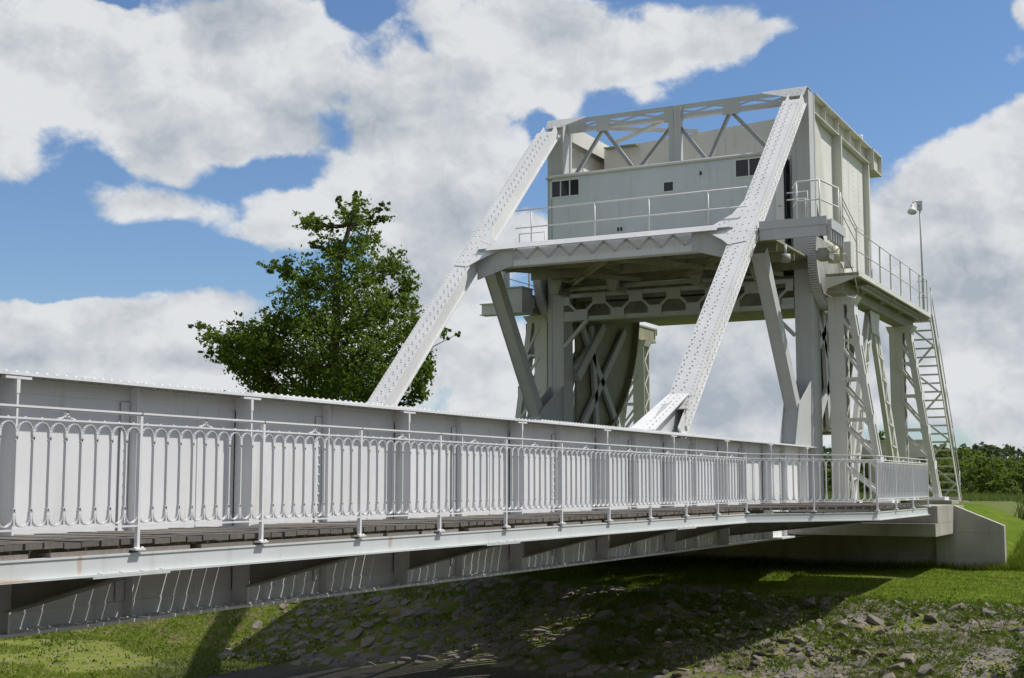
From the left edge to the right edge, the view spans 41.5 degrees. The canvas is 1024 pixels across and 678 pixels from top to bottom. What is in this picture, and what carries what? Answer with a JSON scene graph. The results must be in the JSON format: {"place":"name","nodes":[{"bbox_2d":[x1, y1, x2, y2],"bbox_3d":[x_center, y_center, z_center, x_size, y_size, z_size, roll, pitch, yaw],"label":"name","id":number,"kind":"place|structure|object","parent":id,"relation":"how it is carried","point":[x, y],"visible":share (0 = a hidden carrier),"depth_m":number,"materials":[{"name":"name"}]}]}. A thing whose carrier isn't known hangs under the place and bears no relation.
{"place":"outdoors","nodes":[
{"label":"outdoors","id":0,"kind":"place"},
{"bbox_2d":[0,592,371,677],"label":"grass","id":1,"kind":"structure","parent":0,"point":[206,652],"depth_m":34.50,"materials":[{"name":"plant"}]},
{"bbox_2d":[0,491,1023,677],"bbox_3d":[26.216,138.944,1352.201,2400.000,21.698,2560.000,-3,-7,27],"label":"ground","id":2,"kind":"structure","parent":0,"point":[1001,512],"depth_m":32.68,"materials":[{"name":"plant"}]},
{"bbox_2d":[187,190,460,406],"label":"broadleaf tree","id":3,"kind":"object","parent":2,"relation":"on","point":[261,347],"visible":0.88,"depth_m":54.88,"materials":[{"name":"green plant"}]},
{"bbox_2d":[0,581,1023,677],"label":"weeds","id":4,"kind":"object","parent":2,"relation":"on","point":[840,654],"visible":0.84,"depth_m":27.84,"materials":[{"name":"green plant"}]},
{"bbox_2d":[349,557,819,629],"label":"shade grass","id":5,"kind":"structure","parent":2,"relation":"on","point":[659,568],"depth_m":34.82,"materials":[{"name":"plant"}]},
{"bbox_2d":[216,576,1023,677],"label":"stone pitching","id":6,"kind":"object","parent":2,"relation":"on","point":[419,655],"visible":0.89,"depth_m":30.22,"materials":[{"name":"stone"}]},
{"bbox_2d":[625,635,640,646],"bbox_3d":[2.484,6.143,27.123,0.458,0.201,0.305,31,-11,2],"label":"stone","id":7,"kind":"object","parent":2,"relation":"on","point":[633,641],"visible":0.62,"depth_m":27.02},
{"bbox_2d":[627,660,640,670],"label":"stone","id":8,"kind":"object","parent":2,"relation":"on","point":[634,665],"visible":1,"depth_m":25.90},
{"bbox_2d":[645,659,655,666],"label":"stone","id":9,"kind":"object","parent":2,"relation":"on","point":[650,660],"visible":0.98,"depth_m":25.96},
{"bbox_2d":[652,606,662,613],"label":"stone","id":10,"kind":"object","parent":2,"relation":"on","point":[660,609],"visible":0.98,"depth_m":28.94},
{"bbox_2d":[653,628,666,636],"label":"stone","id":11,"kind":"object","parent":2,"relation":"on","point":[659,631],"visible":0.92,"depth_m":27.50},
{"bbox_2d":[656,610,670,617],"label":"stone","id":12,"kind":"object","parent":2,"relation":"on","point":[661,614],"visible":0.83,"depth_m":28.62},
{"bbox_2d":[666,602,680,607],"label":"stone","id":13,"kind":"object","parent":2,"relation":"on","point":[673,605],"visible":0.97,"depth_m":29.13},
{"bbox_2d":[669,629,683,635],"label":"stone","id":14,"kind":"object","parent":2,"relation":"on","point":[677,632],"visible":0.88,"depth_m":27.27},
{"bbox_2d":[668,666,689,670],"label":"stone","id":15,"kind":"object","parent":2,"relation":"on","point":[678,669],"visible":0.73,"depth_m":25.57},
{"bbox_2d":[688,628,700,635],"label":"stone","id":16,"kind":"object","parent":2,"relation":"on","point":[693,630],"visible":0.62,"depth_m":27.18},
{"bbox_2d":[697,611,710,617],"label":"stone","id":17,"kind":"object","parent":2,"relation":"on","point":[705,614],"visible":0.77,"depth_m":28.25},
{"bbox_2d":[709,605,721,611],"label":"stone","id":18,"kind":"object","parent":2,"relation":"on","point":[714,607],"visible":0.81,"depth_m":28.41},
{"bbox_2d":[719,645,734,651],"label":"stone","id":19,"kind":"object","parent":2,"relation":"on","point":[724,648],"visible":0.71,"depth_m":26.28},
{"bbox_2d":[730,626,742,631],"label":"stone","id":20,"kind":"object","parent":2,"relation":"on","point":[734,628],"visible":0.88,"depth_m":27.11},
{"bbox_2d":[734,633,747,638],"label":"stone","id":21,"kind":"object","parent":2,"relation":"on","point":[742,636],"visible":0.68,"depth_m":26.70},
{"bbox_2d":[743,592,755,598],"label":"stone","id":22,"kind":"object","parent":2,"relation":"on","point":[752,595],"visible":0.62,"depth_m":29.17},
{"bbox_2d":[749,660,759,665],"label":"stone","id":23,"kind":"object","parent":2,"relation":"on","point":[754,663],"visible":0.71,"depth_m":25.29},
{"bbox_2d":[750,624,761,629],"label":"stone","id":24,"kind":"object","parent":2,"relation":"on","point":[757,626],"visible":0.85,"depth_m":27.04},
{"bbox_2d":[752,655,763,661],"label":"stone","id":25,"kind":"object","parent":2,"relation":"on","point":[757,657],"visible":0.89,"depth_m":25.62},
{"bbox_2d":[751,650,766,655],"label":"stone","id":26,"kind":"object","parent":2,"relation":"on","point":[759,653],"visible":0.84,"depth_m":25.79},
{"bbox_2d":[751,639,772,647],"bbox_3d":[4.845,5.953,26.370,0.497,0.182,0.402,-2,-7,21],"label":"stone","id":27,"kind":"object","parent":2,"relation":"on","point":[763,642],"visible":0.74,"depth_m":26.26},
{"bbox_2d":[509,589,1023,677],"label":"bank grass","id":28,"kind":"structure","parent":2,"relation":"on","point":[694,604],"depth_m":27.14,"materials":[{"name":"plant"}]},
{"bbox_2d":[763,605,778,610],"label":"stone","id":29,"kind":"object","parent":2,"relation":"on","point":[773,608],"visible":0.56,"depth_m":28.18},
{"bbox_2d":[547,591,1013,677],"bbox_3d":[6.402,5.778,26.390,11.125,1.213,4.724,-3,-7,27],"label":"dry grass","id":30,"kind":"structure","parent":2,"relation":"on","point":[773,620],"depth_m":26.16,"materials":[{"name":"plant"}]},
{"bbox_2d":[778,638,791,643],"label":"stone","id":31,"kind":"object","parent":2,"relation":"on","point":[786,640],"visible":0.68,"depth_m":26.29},
{"bbox_2d":[786,605,798,611],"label":"stone","id":32,"kind":"object","parent":2,"relation":"on","point":[791,608],"visible":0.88,"depth_m":27.95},
{"bbox_2d":[790,647,801,651],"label":"stone","id":33,"kind":"object","parent":2,"relation":"on","point":[795,649],"visible":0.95,"depth_m":25.77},
{"bbox_2d":[790,655,806,663],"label":"stone","id":34,"kind":"object","parent":2,"relation":"on","point":[801,657],"visible":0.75,"depth_m":25.37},
{"bbox_2d":[793,635,807,643],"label":"stone","id":35,"kind":"object","parent":2,"relation":"on","point":[798,640],"visible":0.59,"depth_m":26.18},
{"bbox_2d":[800,597,814,607],"bbox_3d":[6.160,5.533,28.094,0.289,0.184,0.465,5,-37,-15],"label":"stone","id":36,"kind":"object","parent":2,"relation":"on","point":[810,601],"visible":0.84,"depth_m":27.96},
{"bbox_2d":[810,659,823,666],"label":"stone","id":37,"kind":"object","parent":2,"relation":"on","point":[812,662],"visible":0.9,"depth_m":25.11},
{"bbox_2d":[815,624,824,633],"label":"stone","id":38,"kind":"object","parent":2,"relation":"on","point":[820,628],"visible":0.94,"depth_m":26.66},
{"bbox_2d":[622,551,1023,570],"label":"wall foot grass","id":39,"kind":"structure","parent":2,"relation":"on","point":[1017,563],"depth_m":35.54,"materials":[{"name":"plant"}]},
{"bbox_2d":[643,500,1006,568],"bbox_3d":[7.247,7.178,43.821,18.220,3.900,17.550,-3,-7,27],"label":"abutment","id":40,"kind":"object","parent":2,"relation":"on","point":[949,534],"visible":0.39,"depth_m":34.92,"materials":[{"name":"concrete"}]},
{"bbox_2d":[0,86,929,638],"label":"bascule bridge","id":41,"kind":"structure","parent":40,"relation":"on","point":[598,298],"depth_m":23.48,"materials":[{"name":"paint"}]},
{"bbox_2d":[0,403,930,549],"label":"footway railing","id":42,"kind":"object","parent":41,"relation":"on","point":[914,479],"visible":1,"depth_m":15.14,"materials":[{"name":"metal"}]},
{"bbox_2d":[545,151,792,246],"bbox_3d":[4.908,-3.438,40.089,7.453,3.083,2.750,-3,-7,27],"label":"control cabin","id":43,"kind":"object","parent":41,"relation":"on","point":[703,174],"visible":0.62,"depth_m":39.09,"materials":[{"name":"metal"}]},
{"bbox_2d":[550,178,579,198],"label":"window","id":44,"kind":"structure","parent":43,"relation":"in","point":[563,188],"depth_m":40.47,"materials":[{"name":"glass"}]},
{"bbox_2d":[663,181,673,192],"bbox_3d":[4.519,-4.391,38.935,0.340,0.320,0.046,-3,-7,27],"label":"window","id":45,"kind":"structure","parent":43,"relation":"in","point":[669,186],"depth_m":38.94,"materials":[{"name":"glass"}]},
{"bbox_2d":[735,157,760,177],"bbox_3d":[6.812,-4.821,37.792,1.180,0.530,0.046,-3,-7,27],"label":"window","id":46,"kind":"structure","parent":43,"relation":"in","point":[743,167],"depth_m":37.92,"materials":[{"name":"glass"}]},
{"bbox_2d":[776,171,784,242],"bbox_3d":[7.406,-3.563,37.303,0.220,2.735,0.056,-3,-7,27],"label":"door","id":47,"kind":"structure","parent":43,"relation":"in","point":[780,187],"depth_m":37.33,"materials":[{"name":"paint"}]},
{"bbox_2d":[783,163,787,243],"bbox_3d":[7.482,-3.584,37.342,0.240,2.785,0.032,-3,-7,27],"label":"doorway","id":48,"kind":"structure","parent":43,"relation":"in","point":[784,169],"depth_m":37.32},
{"bbox_2d":[515,179,858,260],"bbox_3d":[4.484,-2.496,36.184,9.262,1.720,5.024,-3,-7,27],"label":"platform railing","id":49,"kind":"object","parent":41,"relation":"on","point":[839,206],"visible":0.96,"depth_m":33.63,"materials":[{"name":"metal"}]},
{"bbox_2d":[780,245,790,262],"bbox_3d":[7.009,-2.184,34.625,0.260,0.430,0.253,-3,-7,27],"label":"bulkhead lamp","id":50,"kind":"object","parent":41,"relation":"attached to","point":[785,257],"visible":1,"depth_m":34.53,"materials":[{"name":"grey paint"}]},
{"bbox_2d":[815,246,843,268],"bbox_3d":[8.181,-2.126,34.696,0.512,0.591,1.010,-3,-7,27],"label":"winch motor","id":51,"kind":"object","parent":41,"relation":"attached to","point":[822,254],"visible":0.96,"depth_m":34.44,"materials":[{"name":"paint"}]},
{"bbox_2d":[829,253,858,298],"bbox_3d":[8.595,-1.632,34.703,0.185,1.059,2.128,-4,-7,33],"label":"cable","id":52,"kind":"object","parent":41,"relation":"hanging from","point":[852,271],"visible":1,"depth_m":34.90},
{"bbox_2d":[515,315,547,418],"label":"lattice tower","id":53,"kind":"structure","parent":40,"relation":"on","point":[536,344],"depth_m":41.12,"materials":[{"name":"metal"}]},
{"bbox_2d":[529,295,656,343],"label":"track platform","id":54,"kind":"structure","parent":53,"relation":"on","point":[647,333],"depth_m":48.47,"materials":[{"name":"paint"}]},
{"bbox_2d":[501,271,532,287],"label":"track railing","id":55,"kind":"object","parent":54,"relation":"on","point":[506,277],"visible":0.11,"depth_m":40.44,"materials":[{"name":"metal"}]},
{"bbox_2d":[506,286,533,315],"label":"track box","id":56,"kind":"object","parent":54,"relation":"attached to","point":[521,299],"visible":0.75,"depth_m":40.08,"materials":[{"name":"grey paint"}]},
{"bbox_2d":[479,303,496,316],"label":"walkway bracket","id":57,"kind":"object","parent":56,"relation":"attached to","point":[488,309],"visible":0.52,"depth_m":40.77,"materials":[{"name":"metal"}]},
{"bbox_2d":[573,379,620,426],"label":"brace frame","id":58,"kind":"object","parent":40,"relation":"on","point":[619,425],"visible":0.02,"depth_m":43.15,"materials":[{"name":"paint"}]},
{"bbox_2d":[619,339,651,427],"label":"lattice tower","id":59,"kind":"structure","parent":40,"relation":"on","point":[640,392],"depth_m":48.04,"materials":[{"name":"metal"}]},
{"bbox_2d":[825,295,898,502],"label":"lattice tower","id":60,"kind":"structure","parent":40,"relation":"on","point":[841,325],"depth_m":36.71,"materials":[{"name":"metal"}]},
{"bbox_2d":[825,270,930,325],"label":"track platform","id":61,"kind":"structure","parent":60,"relation":"on","point":[890,307],"depth_m":39.53,"materials":[{"name":"paint"}]},
{"bbox_2d":[840,228,928,311],"bbox_3d":[11.284,-1.890,40.401,0.358,1.200,10.985,-3,-7,27],"label":"track railing","id":62,"kind":"object","parent":61,"relation":"on","point":[848,249],"visible":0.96,"depth_m":37.52,"materials":[{"name":"metal"}]},
{"bbox_2d":[907,200,924,309],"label":"lamp post","id":63,"kind":"object","parent":61,"relation":"on","point":[911,210],"visible":0.99,"depth_m":44.69,"materials":[{"name":"metal"}]},
{"bbox_2d":[849,310,909,502],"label":"brace frame","id":64,"kind":"object","parent":40,"relation":"on","point":[870,333],"visible":0.69,"depth_m":40.59,"materials":[{"name":"paint"}]},
{"bbox_2d":[861,439,925,498],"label":"buffer beam","id":65,"kind":"structure","parent":40,"relation":"on","point":[914,452],"depth_m":45.78,"materials":[{"name":"metal"}]},
{"bbox_2d":[886,325,948,499],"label":"lattice tower","id":66,"kind":"structure","parent":40,"relation":"on","point":[899,351],"depth_m":43.70,"materials":[{"name":"metal"}]},
{"bbox_2d":[902,287,961,500],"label":"steel stair","id":67,"kind":"object","parent":40,"relation":"on","point":[935,346],"visible":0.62,"depth_m":46.94,"materials":[{"name":"metal"}]},
{"bbox_2d":[818,597,832,603],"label":"stone","id":68,"kind":"object","parent":2,"relation":"on","point":[827,599],"visible":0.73,"depth_m":28.20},
{"bbox_2d":[819,601,834,610],"bbox_3d":[6.502,5.580,27.860,0.333,0.174,0.399,-8,17,29],"label":"stone","id":69,"kind":"object","parent":2,"relation":"on","point":[823,606],"visible":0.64,"depth_m":27.85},
{"bbox_2d":[823,446,831,453],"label":"tree","id":70,"kind":"object","parent":2,"relation":"on","point":[829,450],"visible":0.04,"depth_m":378.96,"materials":[{"name":"green plant"}]},
{"bbox_2d":[824,469,831,492],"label":"bush","id":71,"kind":"object","parent":2,"relation":"on","point":[829,479],"visible":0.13,"depth_m":90.24,"materials":[{"name":"green plant"}]},
{"bbox_2d":[639,547,1023,612],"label":"lawn grass","id":72,"kind":"structure","parent":2,"relation":"on","point":[841,572],"depth_m":31.68,"materials":[{"name":"plant"}]},
{"bbox_2d":[829,655,843,661],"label":"stone","id":73,"kind":"object","parent":2,"relation":"on","point":[837,658],"visible":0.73,"depth_m":25.13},
{"bbox_2d":[832,619,847,627],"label":"stone","id":74,"kind":"object","parent":2,"relation":"on","point":[843,622],"visible":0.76,"depth_m":26.77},
{"bbox_2d":[823,453,863,485],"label":"tree","id":75,"kind":"object","parent":2,"relation":"on","point":[825,457],"visible":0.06,"depth_m":270.90,"materials":[{"name":"green plant"}]},
{"bbox_2d":[849,659,867,668],"bbox_3d":[6.362,6.001,24.758,0.423,0.150,0.378,-22,4,-22],"label":"stone","id":76,"kind":"object","parent":2,"relation":"on","point":[864,661],"visible":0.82,"depth_m":24.73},
{"bbox_2d":[853,624,864,630],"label":"stone","id":77,"kind":"object","parent":2,"relation":"on","point":[860,627],"visible":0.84,"depth_m":26.58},
{"bbox_2d":[851,648,868,653],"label":"stone","id":78,"kind":"object","parent":2,"relation":"on","point":[854,650],"visible":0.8,"depth_m":25.33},
{"bbox_2d":[852,617,867,624],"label":"stone","id":79,"kind":"object","parent":2,"relation":"on","point":[860,620],"visible":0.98,"depth_m":26.89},
{"bbox_2d":[859,453,868,493],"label":"sapling","id":80,"kind":"object","parent":2,"relation":"on","point":[861,487],"visible":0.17,"depth_m":69.60,"materials":[{"name":"green plant"}]},
{"bbox_2d":[866,613,883,624],"bbox_3d":[7.249,5.654,26.853,0.332,0.198,0.483,8,21,-42],"label":"stone","id":81,"kind":"object","parent":2,"relation":"on","point":[872,619],"visible":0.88,"depth_m":26.80,"materials":[{"name":"stone"}]},
{"bbox_2d":[878,430,888,461],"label":"sapling","id":82,"kind":"object","parent":2,"relation":"on","point":[881,435],"visible":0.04,"depth_m":73.37,"materials":[{"name":"green plant"}]},
{"bbox_2d":[879,670,889,674],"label":"stone","id":83,"kind":"object","parent":2,"relation":"on","point":[883,672],"visible":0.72,"depth_m":24.07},
{"bbox_2d":[882,672,895,677],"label":"stone","id":84,"kind":"object","parent":2,"relation":"on","point":[890,675],"visible":1,"depth_m":23.88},
{"bbox_2d":[886,662,904,669],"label":"stone","id":85,"kind":"object","parent":2,"relation":"on","point":[900,665],"visible":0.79,"depth_m":24.25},
{"bbox_2d":[899,653,916,665],"bbox_3d":[7.288,5.846,24.600,0.367,0.182,0.477,9,8,-27],"label":"stone","id":86,"kind":"object","parent":2,"relation":"on","point":[910,656],"visible":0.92,"depth_m":24.57,"materials":[{"name":"stone"}]},
{"bbox_2d":[824,491,1023,519],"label":"field grass","id":87,"kind":"structure","parent":2,"relation":"on","point":[984,496],"depth_m":52.86,"materials":[{"name":"green plant"}]},
{"bbox_2d":[915,663,933,677],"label":"stone","id":88,"kind":"object","parent":2,"relation":"on","point":[922,670],"visible":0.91,"depth_m":23.90,"materials":[{"name":"stone"}]},
{"bbox_2d":[924,614,937,622],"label":"stone","id":89,"kind":"object","parent":2,"relation":"on","point":[930,618],"visible":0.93,"depth_m":26.41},
{"bbox_2d":[920,444,944,461],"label":"tree","id":90,"kind":"object","parent":2,"relation":"on","point":[934,447],"visible":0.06,"depth_m":284.06,"materials":[{"name":"green plant"}]},
{"bbox_2d":[928,464,948,494],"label":"bush","id":91,"kind":"object","parent":2,"relation":"on","point":[938,473],"visible":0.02,"depth_m":83.64,"materials":[{"name":"green plant"}]},
{"bbox_2d":[939,476,953,493],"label":"bush","id":92,"kind":"object","parent":2,"relation":"on","point":[947,485],"visible":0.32,"depth_m":65.34,"materials":[{"name":"green plant"}]},
{"bbox_2d":[948,603,966,610],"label":"stone","id":93,"kind":"object","parent":2,"relation":"on","point":[958,605],"visible":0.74,"depth_m":26.92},
{"bbox_2d":[940,452,975,464],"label":"bush","id":94,"kind":"object","parent":2,"relation":"on","point":[963,460],"visible":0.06,"depth_m":119.01,"materials":[{"name":"green plant"}]},
{"bbox_2d":[930,459,991,493],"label":"bush","id":95,"kind":"object","parent":2,"relation":"on","point":[941,469],"visible":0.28,"depth_m":69.87,"materials":[{"name":"green plant"}]},
{"bbox_2d":[937,444,986,462],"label":"tree","id":96,"kind":"object","parent":2,"relation":"on","point":[942,454],"visible":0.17,"depth_m":150.25,"materials":[{"name":"green plant"}]},
{"bbox_2d":[950,448,986,482],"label":"bush","id":97,"kind":"object","parent":2,"relation":"on","point":[974,452],"visible":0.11,"depth_m":130.27,"materials":[{"name":"green plant"}]},
{"bbox_2d":[967,619,978,626],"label":"stone","id":98,"kind":"object","parent":2,"relation":"on","point":[974,621],"visible":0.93,"depth_m":26.03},
{"bbox_2d":[956,443,996,458],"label":"tree","id":99,"kind":"object","parent":2,"relation":"on","point":[963,445],"visible":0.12,"depth_m":266.98,"materials":[{"name":"green plant"}]},
{"bbox_2d":[955,444,1012,461],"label":"tree","id":100,"kind":"object","parent":2,"relation":"on","point":[985,448],"visible":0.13,"depth_m":267.28,"materials":[{"name":"green plant"}]},
{"bbox_2d":[977,628,999,633],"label":"stone","id":101,"kind":"object","parent":2,"relation":"on","point":[989,630],"visible":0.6,"depth_m":25.59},
{"bbox_2d":[982,607,997,616],"bbox_3d":[9.330,5.399,26.592,0.341,0.236,0.506,1,18,-23],"label":"stone","id":102,"kind":"object","parent":2,"relation":"on","point":[987,611],"visible":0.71,"depth_m":26.42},
{"bbox_2d":[972,468,1008,494],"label":"bush","id":103,"kind":"object","parent":2,"relation":"on","point":[996,472],"visible":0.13,"depth_m":72.87,"materials":[{"name":"green plant"}]},
{"bbox_2d":[960,455,1021,494],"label":"bush","id":104,"kind":"object","parent":2,"relation":"on","point":[983,468],"visible":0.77,"depth_m":63.65,"materials":[{"name":"green plant"}]},
{"bbox_2d":[972,441,1010,456],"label":"tree","id":105,"kind":"object","parent":2,"relation":"on","point":[982,442],"visible":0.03,"depth_m":367.90,"materials":[{"name":"green plant"}]},
{"bbox_2d":[967,457,1021,491],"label":"bush","id":106,"kind":"object","parent":2,"relation":"on","point":[970,459],"visible":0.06,"depth_m":73.71,"materials":[{"name":"green plant"}]},
{"bbox_2d":[987,447,1009,460],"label":"tree","id":107,"kind":"object","parent":2,"relation":"on","point":[992,455],"visible":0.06,"depth_m":302.33,"materials":[{"name":"green plant"}]},
{"bbox_2d":[985,455,1023,496],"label":"bush","id":108,"kind":"object","parent":2,"relation":"on","point":[1017,476],"visible":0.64,"depth_m":61.94,"materials":[{"name":"green plant"}]},
{"bbox_2d":[987,462,1023,493],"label":"bush","id":109,"kind":"object","parent":2,"relation":"on","point":[1018,481],"visible":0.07,"depth_m":69.22,"materials":[{"name":"green plant"}]},
{"bbox_2d":[1000,446,1022,460],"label":"tree","id":110,"kind":"object","parent":2,"relation":"on","point":[1008,450],"visible":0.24,"depth_m":334.68,"materials":[{"name":"green plant"}]},
{"bbox_2d":[1007,527,1023,559],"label":"bank edge grass","id":111,"kind":"structure","parent":2,"relation":"on","point":[1018,552],"depth_m":35.49,"materials":[{"name":"plant"}]},
{"bbox_2d":[1007,625,1023,632],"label":"stone","id":112,"kind":"object","parent":2,"relation":"on","point":[1018,629],"visible":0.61,"depth_m":25.43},
{"bbox_2d":[1012,631,1023,668],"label":"bush","id":113,"kind":"object","parent":2,"relation":"on","point":[1017,636],"visible":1,"depth_m":23.66,"materials":[{"name":"green plant"}]},
{"bbox_2d":[0,0,1023,459],"label":"sky","id":114,"kind":"structure","parent":0,"point":[153,153],"materials":[{"name":"blue"}]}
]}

